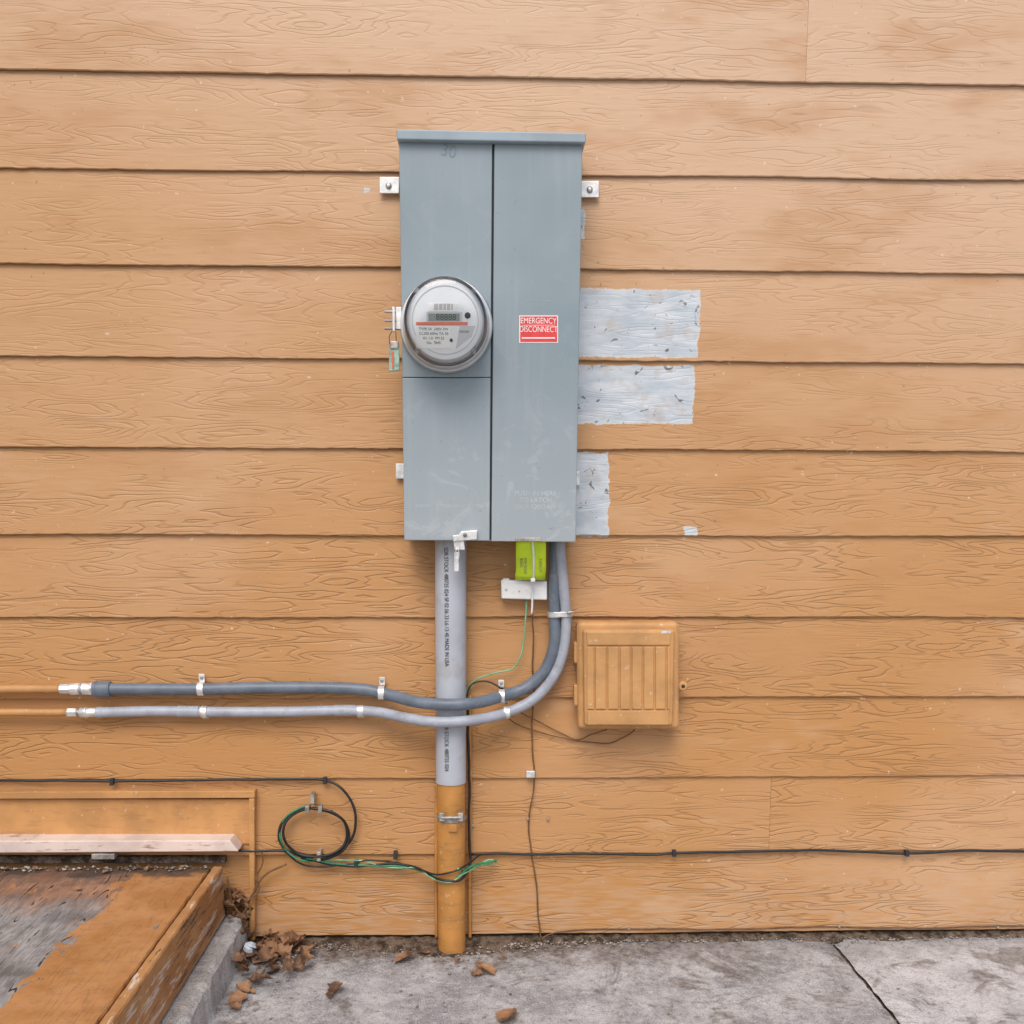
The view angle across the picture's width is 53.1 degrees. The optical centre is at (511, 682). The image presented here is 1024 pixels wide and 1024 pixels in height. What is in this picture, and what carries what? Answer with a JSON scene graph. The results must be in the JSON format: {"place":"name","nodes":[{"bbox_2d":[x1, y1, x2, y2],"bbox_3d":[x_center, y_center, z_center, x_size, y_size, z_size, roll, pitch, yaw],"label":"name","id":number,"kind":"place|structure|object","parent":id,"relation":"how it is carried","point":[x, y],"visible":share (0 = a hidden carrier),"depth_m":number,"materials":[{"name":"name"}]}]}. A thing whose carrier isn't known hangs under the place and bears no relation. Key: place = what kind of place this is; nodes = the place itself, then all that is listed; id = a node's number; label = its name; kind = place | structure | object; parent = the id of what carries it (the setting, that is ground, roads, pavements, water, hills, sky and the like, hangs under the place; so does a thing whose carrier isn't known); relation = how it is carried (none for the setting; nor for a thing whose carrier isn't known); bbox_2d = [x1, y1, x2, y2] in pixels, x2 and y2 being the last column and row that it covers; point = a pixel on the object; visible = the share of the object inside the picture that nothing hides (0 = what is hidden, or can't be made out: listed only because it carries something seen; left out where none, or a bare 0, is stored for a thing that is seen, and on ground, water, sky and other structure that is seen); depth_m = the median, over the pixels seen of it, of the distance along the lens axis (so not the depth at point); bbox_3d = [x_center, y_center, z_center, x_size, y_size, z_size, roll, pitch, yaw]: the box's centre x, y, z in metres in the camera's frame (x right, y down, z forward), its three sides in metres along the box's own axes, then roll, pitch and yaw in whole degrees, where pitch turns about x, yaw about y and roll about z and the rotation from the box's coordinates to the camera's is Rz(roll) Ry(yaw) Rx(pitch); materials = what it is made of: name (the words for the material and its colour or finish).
{"place":"outdoors","nodes":[
{"label":"outdoors","id":0,"kind":"place"},
{"bbox_2d":[210,937,1023,1023],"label":"concrete pavement","id":1,"kind":"structure","parent":0,"point":[737,983],"depth_m":2.07,"materials":[{"name":"concrete"}]},
{"bbox_2d":[159,914,248,1023],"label":"concrete step","id":2,"kind":"object","parent":1,"relation":"on","point":[198,998],"visible":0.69,"depth_m":1.97,"materials":[{"name":"grey concrete"}]},
{"bbox_2d":[0,866,224,1023],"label":"wooden landing","id":3,"kind":"object","parent":2,"relation":"on","point":[99,946],"visible":1,"depth_m":1.85,"materials":[{"name":"paint"}]},
{"bbox_2d":[0,864,516,1021],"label":"fallen leaves","id":4,"kind":"object","parent":1,"relation":"on","point":[265,950],"visible":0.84,"depth_m":2.14,"materials":[{"name":"brown plant"}]},
{"bbox_2d":[243,941,255,952],"bbox_3d":[-0.555,0.560,2.170,0.027,0.021,0.028,0,10,-2],"label":"pale stone","id":5,"kind":"object","parent":4,"relation":"on","point":[246,949],"visible":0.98,"depth_m":2.16,"materials":[{"name":"white stone"}]},
{"bbox_2d":[434,541,471,953],"bbox_3d":[-0.126,0.160,2.152,0.083,0.919,0.073,0,10,-2],"label":"pvc conduit","id":6,"kind":"object","parent":1,"relation":"on","point":[450,644],"visible":0.96,"depth_m":2.13,"materials":[{"name":"grey plastic"}]},
{"bbox_2d":[1,865,1022,1023],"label":"gravel grit","id":7,"kind":"object","parent":1,"relation":"on","point":[330,947],"visible":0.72,"depth_m":2.20,"materials":[{"name":"brown gravel"}]},
{"bbox_2d":[248,929,1023,957],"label":"soil strip","id":8,"kind":"object","parent":1,"relation":"on","point":[395,943],"visible":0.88,"depth_m":2.27,"materials":[{"name":"brown soil"}]},
{"bbox_2d":[472,817,1023,940],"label":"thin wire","id":9,"kind":"object","parent":8,"relation":"on","point":[838,926],"visible":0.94,"depth_m":2.28,"materials":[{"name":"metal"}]},
{"bbox_3d":[-0.071,0.663,2.351,8.400,0.200,0.120,0,10,-2],"label":"foundation","id":10,"kind":"object","parent":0,"visible":0},
{"bbox_2d":[305,0,1022,937],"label":"sheathing","id":11,"kind":"object","parent":10,"relation":"on","point":[679,932],"visible":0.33,"depth_m":2.30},
{"bbox_2d":[0,0,1023,935],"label":"lap boards","id":12,"kind":"object","parent":11,"relation":"attached to","point":[884,734],"visible":0.84,"depth_m":2.16,"materials":[{"name":"paint"}]},
{"bbox_2d":[0,685,58,693],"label":"painted metal conduit","id":13,"kind":"object","parent":12,"relation":"attached to","point":[10,689],"visible":1,"depth_m":2.11,"materials":[{"name":"orange metal"}]},
{"bbox_2d":[0,708,66,715],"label":"painted metal conduit","id":14,"kind":"object","parent":12,"relation":"attached to","point":[28,712],"visible":1,"depth_m":2.12,"materials":[{"name":"orange metal"}]},
{"bbox_2d":[0,855,226,862],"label":"ledge support","id":15,"kind":"object","parent":12,"relation":"attached to","point":[117,859],"visible":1,"depth_m":2.20,"materials":[{"name":"wood"}]},
{"bbox_2d":[0,834,242,852],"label":"ledge","id":16,"kind":"object","parent":12,"relation":"attached to","point":[24,843],"visible":1,"depth_m":2.16,"materials":[{"name":"paint"}]},
{"bbox_2d":[92,852,117,858],"bbox_3d":[-0.863,0.365,2.170,0.048,0.012,0.024,0,10,-2],"label":"bracket","id":17,"kind":"object","parent":16,"relation":"attached to","point":[104,855],"visible":0.83,"depth_m":2.16,"materials":[{"name":"metal"}]},
{"bbox_2d":[0,798,248,843],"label":"infill board","id":18,"kind":"object","parent":12,"relation":"attached to","point":[139,816],"visible":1,"depth_m":2.19,"materials":[{"name":"orange paint"}]},
{"bbox_2d":[0,788,256,798],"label":"opening trim","id":19,"kind":"structure","parent":12,"relation":"attached to","point":[126,793],"depth_m":2.17,"materials":[{"name":"orange paint"}]},
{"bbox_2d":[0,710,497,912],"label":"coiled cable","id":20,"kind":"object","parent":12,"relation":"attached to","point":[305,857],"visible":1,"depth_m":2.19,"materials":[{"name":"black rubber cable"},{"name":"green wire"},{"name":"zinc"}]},
{"bbox_2d":[249,797,256,939],"bbox_3d":[-0.561,0.404,2.219,0.023,0.321,0.022,0,10,-2],"label":"trim jamb","id":21,"kind":"object","parent":12,"relation":"attached to","point":[252,846],"depth_m":2.21,"materials":[{"name":"beige paint"}]},
{"bbox_2d":[58,542,560,710],"bbox_3d":[-0.416,-0.121,2.083,1.039,0.350,0.099,0,10,-2],"label":"flexible conduit","id":22,"kind":"object","parent":12,"relation":"attached to","point":[201,687],"visible":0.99,"depth_m":2.12,"materials":[{"name":"metal"}]},
{"bbox_2d":[379,129,598,570],"bbox_3d":[-0.043,-0.622,1.996,0.427,0.803,0.116,0,10,-2],"label":"electrical service panel","id":23,"kind":"object","parent":12,"relation":"attached to","point":[490,435],"visible":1,"depth_m":1.95,"materials":[{"name":"grey metal"}]},
{"bbox_2d":[66,542,573,726],"bbox_3d":[-0.399,-0.103,2.084,1.052,0.386,0.096,0,10,-2],"label":"flexible conduit","id":24,"kind":"object","parent":23,"relation":"attached to","point":[566,612],"visible":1,"depth_m":2.13,"materials":[{"name":"metal"}]},
{"bbox_2d":[385,276,492,373],"bbox_3d":[-0.137,-0.668,1.898,0.203,0.175,0.087,0,10,-2],"label":"electric meter","id":25,"kind":"object","parent":23,"relation":"attached to","point":[444,324],"visible":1,"depth_m":1.88,"materials":[{"name":"metal"}]},
{"bbox_2d":[515,542,545,613],"bbox_3d":[0.038,-0.212,2.066,0.063,0.156,0.072,0,10,-2],"label":"caution tag","id":26,"kind":"object","parent":23,"relation":"hanging from","point":[531,561],"visible":1,"depth_m":2.06,"materials":[{"name":"green"}]},
{"bbox_2d":[491,144,581,541],"bbox_3d":[0.045,-0.637,1.953,0.168,0.732,0.005,0,10,-2],"label":"breaker door","id":27,"kind":"structure","parent":23,"relation":"in","point":[538,187],"depth_m":1.95,"materials":[{"name":"grey metal"}]},
{"bbox_2d":[0,168,1023,617],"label":"lap boards with bare patches","id":28,"kind":"object","parent":12,"relation":"attached to","point":[800,396],"visible":0.83,"depth_m":2.07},
{"bbox_2d":[501,578,546,599],"bbox_3d":[0.025,-0.193,2.116,0.096,0.044,0.029,0,10,-2],"label":"grounding bridge terminal","id":29,"kind":"object","parent":12,"relation":"attached to","point":[514,589],"visible":1,"depth_m":2.11,"materials":[{"name":"white plastic"}]},
{"bbox_2d":[466,599,634,939],"bbox_3d":[0.080,0.197,2.194,0.363,0.752,0.027,0,10,-2],"label":"ground wire","id":30,"kind":"object","parent":12,"relation":"attached to","point":[530,773],"visible":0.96,"depth_m":2.19,"materials":[{"name":"metal"}]},
{"bbox_2d":[573,620,687,728],"bbox_3d":[0.248,-0.015,2.133,0.240,0.225,0.074,0,10,-2],"label":"cable junction box","id":31,"kind":"object","parent":12,"relation":"attached to","point":[627,674],"visible":1,"depth_m":2.10,"materials":[{"name":"orange plastic"}]},
{"bbox_2d":[471,849,1023,856],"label":"black cable","id":32,"kind":"object","parent":12,"relation":"attached to","point":[907,853],"visible":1,"depth_m":2.24,"materials":[{"name":"black rubber"}]}
]}

